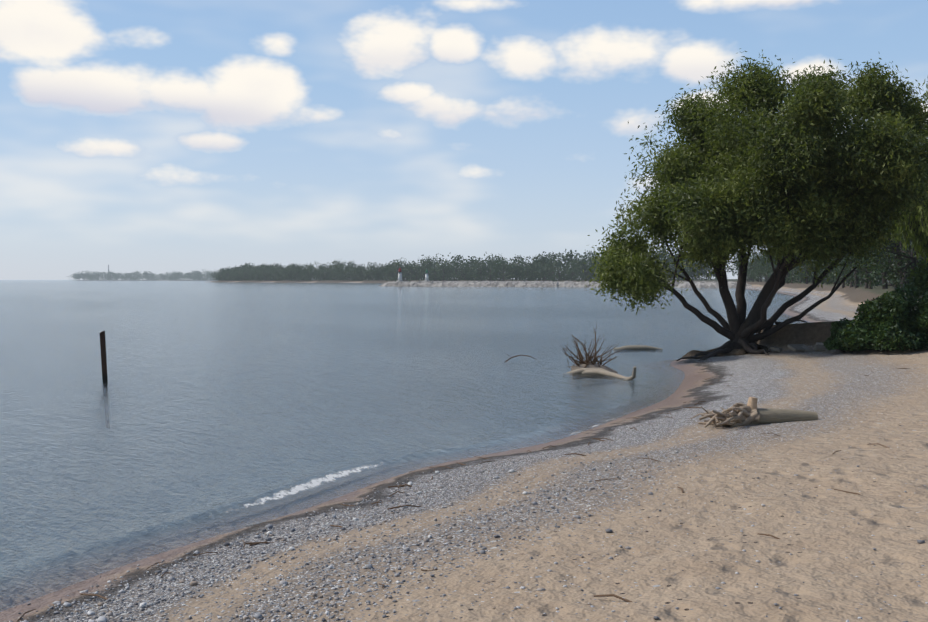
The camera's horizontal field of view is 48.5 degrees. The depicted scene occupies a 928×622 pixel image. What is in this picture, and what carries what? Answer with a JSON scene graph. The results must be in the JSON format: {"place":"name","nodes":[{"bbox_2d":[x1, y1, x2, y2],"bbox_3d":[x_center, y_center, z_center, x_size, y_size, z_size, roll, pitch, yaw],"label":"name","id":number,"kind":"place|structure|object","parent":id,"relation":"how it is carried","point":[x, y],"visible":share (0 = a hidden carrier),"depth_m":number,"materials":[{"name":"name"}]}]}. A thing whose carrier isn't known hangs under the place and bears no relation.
{"place":"outdoors","nodes":[
{"label":"outdoors","id":0,"kind":"place"},
{"bbox_2d":[0,280,808,610],"bbox_3d":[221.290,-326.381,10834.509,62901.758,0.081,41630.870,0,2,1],"label":"lake water","id":1,"kind":"structure","parent":0,"point":[224,298],"depth_m":33.06,"materials":[{"name":"blue liquid"}]},
{"bbox_2d":[100,330,109,427],"bbox_3d":[-9.600,1.832,27.577,0.296,2.628,0.146,-3,3,-60],"label":"wooden post","id":2,"kind":"object","parent":1,"relation":"in","point":[103,357],"depth_m":27.50,"materials":[{"name":"brown wood"}]},
{"bbox_2d":[422,281,551,281],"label":"breakwater","id":3,"kind":"object","parent":1,"relation":"in","point":[495,281],"visible":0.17,"depth_m":541.56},
{"bbox_2d":[424,270,429,280],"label":"lighthouse","id":4,"kind":"object","parent":3,"relation":"on","point":[426,276],"visible":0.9,"depth_m":524.86,"materials":[{"name":"white paint"}]},
{"bbox_2d":[379,281,751,290],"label":"breakwater","id":5,"kind":"object","parent":1,"relation":"in","point":[713,284],"visible":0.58,"depth_m":393.78,"materials":[{"name":"grey stone"}]},
{"bbox_2d":[396,268,402,281],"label":"lighthouse","id":6,"kind":"object","parent":5,"relation":"on","point":[399,276],"visible":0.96,"depth_m":426.26,"materials":[{"name":"white paint"}]},
{"bbox_2d":[554,325,635,380],"bbox_3d":[4.193,1.182,30.000,1.775,1.745,3.270,-2,2,-44],"label":"driftwood snag","id":7,"kind":"object","parent":1,"relation":"in","point":[587,367],"visible":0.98,"depth_m":30.47,"materials":[{"name":"brown"}]},
{"bbox_2d":[613,345,661,352],"bbox_3d":[6.869,1.508,40.762,1.927,0.309,0.300,0,2,-4],"label":"driftwood log","id":8,"kind":"object","parent":1,"relation":"in","point":[632,347],"visible":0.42,"depth_m":40.65,"materials":[{"name":"grey wood"}]},
{"bbox_2d":[0,279,927,621],"bbox_3d":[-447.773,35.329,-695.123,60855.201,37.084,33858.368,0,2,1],"label":"terrain","id":9,"kind":"structure","parent":0,"point":[826,571],"depth_m":11.44,"materials":[{"name":"beige sand"}]},
{"bbox_2d":[73,273,89,280],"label":"tree","id":10,"kind":"object","parent":9,"relation":"on","point":[77,274],"visible":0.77,"depth_m":3170.57,"materials":[{"name":"green plant"}]},
{"bbox_2d":[87,271,108,280],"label":"tree","id":11,"kind":"object","parent":9,"relation":"on","point":[98,275],"visible":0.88,"depth_m":3159.93,"materials":[{"name":"green plant"}]},
{"bbox_2d":[212,269,226,280],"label":"tree","id":12,"kind":"object","parent":9,"relation":"on","point":[218,276],"visible":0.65,"depth_m":1115.29,"materials":[{"name":"green plant"}]},
{"bbox_2d":[219,271,229,280],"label":"tree","id":13,"kind":"object","parent":9,"relation":"on","point":[225,276],"visible":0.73,"depth_m":1108.67,"materials":[{"name":"green plant"}]},
{"bbox_2d":[232,269,248,278],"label":"tree","id":14,"kind":"object","parent":9,"relation":"on","point":[239,273],"visible":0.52,"depth_m":1071.78,"materials":[{"name":"green plant"}]},
{"bbox_2d":[255,268,266,280],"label":"tree","id":15,"kind":"object","parent":9,"relation":"on","point":[259,274],"visible":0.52,"depth_m":1021.31,"materials":[{"name":"green plant"}]},
{"bbox_2d":[259,268,276,279],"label":"tree","id":16,"kind":"object","parent":9,"relation":"on","point":[267,274],"visible":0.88,"depth_m":1007.36,"materials":[{"name":"green plant"}]},
{"bbox_2d":[272,270,282,280],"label":"tree","id":17,"kind":"object","parent":9,"relation":"on","point":[281,278],"visible":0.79,"depth_m":992.93,"materials":[{"name":"green plant"}]},
{"bbox_2d":[280,269,292,279],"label":"tree","id":18,"kind":"object","parent":9,"relation":"on","point":[289,276],"visible":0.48,"depth_m":977.26,"materials":[{"name":"green plant"}]},
{"bbox_2d":[278,267,300,275],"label":"tree","id":19,"kind":"object","parent":9,"relation":"on","point":[282,269],"visible":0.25,"depth_m":989.69,"materials":[{"name":"green plant"}]},
{"bbox_2d":[283,265,301,280],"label":"tree","id":20,"kind":"object","parent":9,"relation":"on","point":[286,269],"visible":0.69,"depth_m":973.68,"materials":[{"name":"green plant"}]},
{"bbox_2d":[293,265,312,281],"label":"tree","id":21,"kind":"object","parent":9,"relation":"on","point":[302,274],"visible":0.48,"depth_m":959.50,"materials":[{"name":"green plant"}]},
{"bbox_2d":[297,266,313,280],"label":"tree","id":22,"kind":"object","parent":9,"relation":"on","point":[299,278],"visible":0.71,"depth_m":950.21,"materials":[{"name":"green plant"}]},
{"bbox_2d":[305,265,325,279],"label":"tree","id":23,"kind":"object","parent":9,"relation":"on","point":[312,268],"visible":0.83,"depth_m":937.14,"materials":[{"name":"green plant"}]},
{"bbox_2d":[316,266,335,280],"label":"tree","id":24,"kind":"object","parent":9,"relation":"on","point":[325,273],"visible":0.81,"depth_m":926.31,"materials":[{"name":"green plant"}]},
{"bbox_2d":[332,264,349,280],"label":"tree","id":25,"kind":"object","parent":9,"relation":"on","point":[341,273],"visible":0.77,"depth_m":905.13,"materials":[{"name":"green plant"}]},
{"bbox_2d":[351,264,366,279],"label":"tree","id":26,"kind":"object","parent":9,"relation":"on","point":[354,271],"visible":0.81,"depth_m":877.88,"materials":[{"name":"green plant"}]},
{"bbox_2d":[362,265,377,279],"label":"tree","id":27,"kind":"object","parent":9,"relation":"on","point":[370,270],"visible":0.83,"depth_m":859.78,"materials":[{"name":"green plant"}]},
{"bbox_2d":[359,263,380,280],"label":"tree","id":28,"kind":"object","parent":9,"relation":"on","point":[369,276],"visible":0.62,"depth_m":874.79,"materials":[{"name":"green plant"}]},
{"bbox_2d":[365,262,385,279],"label":"tree","id":29,"kind":"object","parent":9,"relation":"on","point":[377,267],"visible":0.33,"depth_m":882.09,"materials":[{"name":"green plant"}]},
{"bbox_2d":[371,269,382,280],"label":"tree","id":30,"kind":"object","parent":9,"relation":"on","point":[375,271],"visible":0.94,"depth_m":855.98,"materials":[{"name":"green plant"}]},
{"bbox_2d":[376,267,389,277],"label":"tree","id":31,"kind":"object","parent":9,"relation":"on","point":[382,269],"visible":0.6,"depth_m":872.19,"materials":[{"name":"green plant"}]},
{"bbox_2d":[381,266,396,280],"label":"tree","id":32,"kind":"object","parent":9,"relation":"on","point":[387,270],"visible":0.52,"depth_m":849.54,"materials":[{"name":"green plant"}]},
{"bbox_2d":[385,268,397,281],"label":"tree","id":33,"kind":"object","parent":9,"relation":"on","point":[389,276],"visible":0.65,"depth_m":843.03,"materials":[{"name":"green plant"}]},
{"bbox_2d":[383,259,407,279],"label":"tree","id":34,"kind":"object","parent":9,"relation":"on","point":[394,263],"visible":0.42,"depth_m":848.31,"materials":[{"name":"green plant"}]},
{"bbox_2d":[391,265,407,280],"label":"tree","id":35,"kind":"object","parent":9,"relation":"on","point":[397,272],"visible":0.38,"depth_m":829.34,"materials":[{"name":"green plant"}]},
{"bbox_2d":[392,258,420,280],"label":"tree","id":36,"kind":"object","parent":9,"relation":"on","point":[405,265],"visible":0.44,"depth_m":845.91,"materials":[{"name":"green plant"}]},
{"bbox_2d":[402,261,418,280],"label":"tree","id":37,"kind":"object","parent":9,"relation":"on","point":[410,270],"visible":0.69,"depth_m":822.35,"materials":[{"name":"green plant"}]},
{"bbox_2d":[411,265,423,279],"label":"tree","id":38,"kind":"object","parent":9,"relation":"on","point":[416,270],"visible":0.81,"depth_m":814.97,"materials":[{"name":"green plant"}]},
{"bbox_2d":[420,263,433,274],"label":"tree","id":39,"kind":"object","parent":9,"relation":"on","point":[426,266],"visible":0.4,"depth_m":817.22,"materials":[{"name":"green plant"}]},
{"bbox_2d":[420,259,435,278],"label":"tree","id":40,"kind":"object","parent":9,"relation":"on","point":[426,263],"visible":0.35,"depth_m":826.63,"materials":[{"name":"green plant"}]},
{"bbox_2d":[417,254,443,277],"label":"tree","id":41,"kind":"object","parent":9,"relation":"on","point":[432,260],"visible":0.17,"depth_m":855.07,"materials":[{"name":"green plant"}]},
{"bbox_2d":[419,255,445,279],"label":"tree","id":42,"kind":"object","parent":9,"relation":"on","point":[428,261],"visible":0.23,"depth_m":831.20,"materials":[{"name":"green plant"}]},
{"bbox_2d":[426,268,441,280],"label":"tree","id":43,"kind":"object","parent":9,"relation":"on","point":[432,276],"visible":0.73,"depth_m":789.53,"materials":[{"name":"green plant"}]},
{"bbox_2d":[428,264,442,279],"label":"tree","id":44,"kind":"object","parent":9,"relation":"on","point":[435,272],"visible":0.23,"depth_m":797.70,"materials":[{"name":"green plant"}]},
{"bbox_2d":[430,263,450,280],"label":"tree","id":45,"kind":"object","parent":9,"relation":"on","point":[437,268],"visible":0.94,"depth_m":782.08,"materials":[{"name":"green plant"}]},
{"bbox_2d":[438,258,459,279],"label":"tree","id":46,"kind":"object","parent":9,"relation":"on","point":[445,261],"visible":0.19,"depth_m":809.18,"materials":[{"name":"green plant"}]},
{"bbox_2d":[442,262,466,280],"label":"tree","id":47,"kind":"object","parent":9,"relation":"on","point":[448,273],"visible":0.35,"depth_m":785.93,"materials":[{"name":"green plant"}]},
{"bbox_2d":[439,252,470,280],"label":"tree","id":48,"kind":"object","parent":9,"relation":"on","point":[454,257],"visible":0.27,"depth_m":801.95,"materials":[{"name":"green plant"}]},
{"bbox_2d":[444,261,468,280],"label":"tree","id":49,"kind":"object","parent":9,"relation":"on","point":[452,262],"visible":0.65,"depth_m":776.39,"materials":[{"name":"green plant"}]},
{"bbox_2d":[448,261,475,280],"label":"tree","id":50,"kind":"object","parent":9,"relation":"on","point":[455,275],"visible":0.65,"depth_m":766.79,"materials":[{"name":"green plant"}]},
{"bbox_2d":[458,269,471,279],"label":"tree","id":51,"kind":"object","parent":9,"relation":"on","point":[465,275],"visible":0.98,"depth_m":759.58,"materials":[{"name":"green plant"}]},
{"bbox_2d":[456,262,475,279],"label":"tree","id":52,"kind":"object","parent":9,"relation":"on","point":[465,267],"visible":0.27,"depth_m":779.71,"materials":[{"name":"green plant"}]},
{"bbox_2d":[4,450,927,621],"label":"pebbles","id":53,"kind":"object","parent":9,"relation":"on","point":[194,582],"visible":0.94,"depth_m":9.02,"materials":[{"name":"grey gravel"}]},
{"bbox_2d":[455,255,482,273],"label":"tree","id":54,"kind":"object","parent":9,"relation":"on","point":[470,261],"visible":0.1,"depth_m":808.63,"materials":[{"name":"green plant"}]},
{"bbox_2d":[17,368,922,620],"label":"twigs","id":55,"kind":"object","parent":9,"relation":"on","point":[377,502],"visible":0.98,"depth_m":11.42,"materials":[{"name":"brown wood"}]},
{"bbox_2d":[469,264,485,280],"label":"tree","id":56,"kind":"object","parent":9,"relation":"on","point":[475,276],"visible":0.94,"depth_m":743.68,"materials":[{"name":"green plant"}]},
{"bbox_2d":[467,259,492,275],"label":"tree","id":57,"kind":"object","parent":9,"relation":"on","point":[483,263],"visible":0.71,"depth_m":752.78,"materials":[{"name":"green plant"}]},
{"bbox_2d":[475,252,506,279],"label":"tree","id":58,"kind":"object","parent":9,"relation":"on","point":[496,257],"visible":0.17,"depth_m":774.36,"materials":[{"name":"green plant"}]},
{"bbox_2d":[481,265,501,280],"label":"tree","id":59,"kind":"object","parent":9,"relation":"on","point":[488,269],"visible":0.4,"depth_m":749.22,"materials":[{"name":"green plant"}]},
{"bbox_2d":[486,263,502,280],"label":"tree","id":60,"kind":"object","parent":9,"relation":"on","point":[493,272],"visible":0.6,"depth_m":736.95,"materials":[{"name":"green plant"}]},
{"bbox_2d":[490,269,508,280],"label":"tree","id":61,"kind":"object","parent":9,"relation":"on","point":[498,276],"visible":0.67,"depth_m":731.68,"materials":[{"name":"green plant"}]},
{"bbox_2d":[489,257,514,280],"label":"tree","id":62,"kind":"object","parent":9,"relation":"on","point":[502,262],"visible":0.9,"depth_m":726.11,"materials":[{"name":"green plant"}]},
{"bbox_2d":[492,257,524,280],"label":"tree","id":63,"kind":"object","parent":9,"relation":"on","point":[506,263],"visible":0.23,"depth_m":736.23,"materials":[{"name":"green plant"}]},
{"bbox_2d":[500,263,524,280],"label":"tree","id":64,"kind":"object","parent":9,"relation":"on","point":[514,269],"visible":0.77,"depth_m":711.49,"materials":[{"name":"green plant"}]},
{"bbox_2d":[504,255,526,279],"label":"tree","id":65,"kind":"object","parent":9,"relation":"on","point":[518,260],"visible":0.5,"depth_m":724.22,"materials":[{"name":"green plant"}]},
{"bbox_2d":[509,266,530,278],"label":"tree","id":66,"kind":"object","parent":9,"relation":"on","point":[518,270],"visible":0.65,"depth_m":710.65,"materials":[{"name":"green plant"}]},
{"bbox_2d":[520,262,540,280],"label":"tree","id":67,"kind":"object","parent":9,"relation":"on","point":[527,273],"visible":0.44,"depth_m":705.71,"materials":[{"name":"green plant"}]},
{"bbox_2d":[520,264,543,278],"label":"tree","id":68,"kind":"object","parent":9,"relation":"on","point":[531,272],"visible":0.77,"depth_m":693.48,"materials":[{"name":"green plant"}]},
{"bbox_2d":[528,254,555,280],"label":"tree","id":69,"kind":"object","parent":9,"relation":"on","point":[538,257],"visible":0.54,"depth_m":703.75,"materials":[{"name":"green plant"}]},
{"bbox_2d":[530,262,556,280],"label":"tree","id":70,"kind":"object","parent":9,"relation":"on","point":[540,272],"visible":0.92,"depth_m":685.72,"materials":[{"name":"green plant"}]},
{"bbox_2d":[535,256,561,280],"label":"tree","id":71,"kind":"object","parent":9,"relation":"on","point":[550,265],"visible":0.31,"depth_m":701.98,"materials":[{"name":"green plant"}]},
{"bbox_2d":[535,261,564,276],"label":"tree","id":72,"kind":"object","parent":9,"relation":"on","point":[558,266],"visible":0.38,"depth_m":691.95,"materials":[{"name":"green plant"}]},
{"bbox_2d":[540,251,569,279],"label":"tree","id":73,"kind":"object","parent":9,"relation":"on","point":[552,262],"visible":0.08,"depth_m":719.24,"materials":[{"name":"green plant"}]},
{"bbox_2d":[547,266,564,280],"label":"tree","id":74,"kind":"object","parent":9,"relation":"on","point":[551,270],"visible":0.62,"depth_m":677.86,"materials":[{"name":"green plant"}]},
{"bbox_2d":[546,252,566,274],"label":"tree","id":75,"kind":"object","parent":9,"relation":"on","point":[555,254],"visible":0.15,"depth_m":721.15,"materials":[{"name":"green plant"}]},
{"bbox_2d":[549,269,568,280],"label":"tree","id":76,"kind":"object","parent":9,"relation":"on","point":[560,276],"visible":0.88,"depth_m":671.11,"materials":[{"name":"green plant"}]},
{"bbox_2d":[544,249,585,279],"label":"tree","id":77,"kind":"object","parent":9,"relation":"on","point":[570,255],"visible":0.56,"depth_m":694.13,"materials":[{"name":"green plant"}]},
{"bbox_2d":[558,263,578,279],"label":"tree","id":78,"kind":"object","parent":9,"relation":"on","point":[566,267],"visible":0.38,"depth_m":680.71,"materials":[{"name":"green plant"}]},
{"bbox_2d":[564,267,578,279],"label":"tree","id":79,"kind":"object","parent":9,"relation":"on","point":[570,272],"visible":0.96,"depth_m":660.10,"materials":[{"name":"green plant"}]},
{"bbox_2d":[560,263,583,279],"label":"tree","id":80,"kind":"object","parent":9,"relation":"on","point":[569,274],"visible":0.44,"depth_m":675.97,"materials":[{"name":"green plant"}]},
{"bbox_2d":[566,257,598,278],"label":"tree","id":81,"kind":"object","parent":9,"relation":"on","point":[569,266],"visible":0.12,"depth_m":667.47,"materials":[{"name":"green plant"}]},
{"bbox_2d":[572,250,595,276],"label":"tree","id":82,"kind":"object","parent":9,"relation":"on","point":[589,256],"visible":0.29,"depth_m":677.55,"materials":[{"name":"green plant"}]},
{"bbox_2d":[575,260,595,280],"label":"tree","id":83,"kind":"object","parent":9,"relation":"on","point":[586,271],"visible":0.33,"depth_m":654.96,"materials":[{"name":"green plant"}]},
{"bbox_2d":[574,254,597,280],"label":"tree","id":84,"kind":"object","parent":9,"relation":"on","point":[581,267],"visible":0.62,"depth_m":652.58,"materials":[{"name":"green plant"}]},
{"bbox_2d":[578,264,595,280],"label":"tree","id":85,"kind":"object","parent":9,"relation":"on","point":[587,267],"visible":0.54,"depth_m":646.72,"materials":[{"name":"green plant"}]},
{"bbox_2d":[652,249,684,279],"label":"tree","id":86,"kind":"object","parent":9,"relation":"on","point":[667,259],"visible":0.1,"depth_m":603.43,"materials":[{"name":"green plant"}]},
{"bbox_2d":[659,259,683,275],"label":"tree","id":87,"kind":"object","parent":9,"relation":"on","point":[672,266],"visible":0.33,"depth_m":577.55,"materials":[{"name":"green plant"}]},
{"bbox_2d":[662,249,702,280],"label":"tree","id":88,"kind":"object","parent":9,"relation":"on","point":[678,278],"visible":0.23,"depth_m":587.97,"materials":[{"name":"green plant"}]},
{"bbox_2d":[679,265,692,280],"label":"tree","id":89,"kind":"object","parent":9,"relation":"on","point":[687,273],"visible":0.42,"depth_m":574.47,"materials":[{"name":"green plant"}]},
{"bbox_2d":[686,261,713,279],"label":"tree","id":90,"kind":"object","parent":9,"relation":"on","point":[697,269],"visible":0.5,"depth_m":582.99,"materials":[{"name":"green plant"}]},
{"bbox_2d":[680,259,726,279],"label":"tree","id":91,"kind":"object","parent":9,"relation":"on","point":[706,273],"visible":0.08,"depth_m":577.71,"materials":[{"name":"green plant"}]},
{"bbox_2d":[698,265,716,279],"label":"tree","id":92,"kind":"object","parent":9,"relation":"on","point":[708,275],"visible":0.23,"depth_m":596.98,"materials":[{"name":"green plant"}]},
{"bbox_2d":[704,254,750,275],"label":"tree","id":93,"kind":"object","parent":9,"relation":"on","point":[732,269],"visible":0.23,"depth_m":584.63,"materials":[{"name":"green plant"}]},
{"bbox_2d":[690,397,817,427],"bbox_3d":[4.753,1.668,17.259,2.042,0.507,1.195,-1,2,-21],"label":"driftwood log","id":94,"kind":"object","parent":9,"relation":"on","point":[749,413],"visible":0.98,"depth_m":16.97,"materials":[{"name":"beige wood"}]},
{"bbox_2d":[583,48,927,360],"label":"willow tree","id":95,"kind":"object","parent":9,"relation":"on","point":[806,172],"visible":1,"depth_m":32.18,"materials":[{"name":"green plant"}]},
{"bbox_2d":[770,342,829,351],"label":"bank slabs","id":96,"kind":"structure","parent":9,"relation":"on","point":[819,347],"depth_m":32.71,"materials":[{"name":"stone"}]},
{"bbox_2d":[734,228,927,296],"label":"distant trees","id":97,"kind":"object","parent":9,"relation":"on","point":[909,268],"visible":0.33,"depth_m":105.93,"materials":[{"name":"green plant"}]},
{"bbox_2d":[823,284,927,352],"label":"bush","id":98,"kind":"object","parent":9,"relation":"on","point":[878,320],"visible":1,"depth_m":30.09,"materials":[{"name":"green plant"}]},
{"bbox_2d":[885,76,927,261],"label":"weeping willow tree","id":99,"kind":"object","parent":9,"relation":"on","point":[916,230],"visible":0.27,"depth_m":43.99,"materials":[{"name":"green plant"}]},
{"bbox_2d":[0,0,927,279],"label":"sky","id":100,"kind":"structure","parent":0,"point":[157,137],"materials":[{"name":"blue"}]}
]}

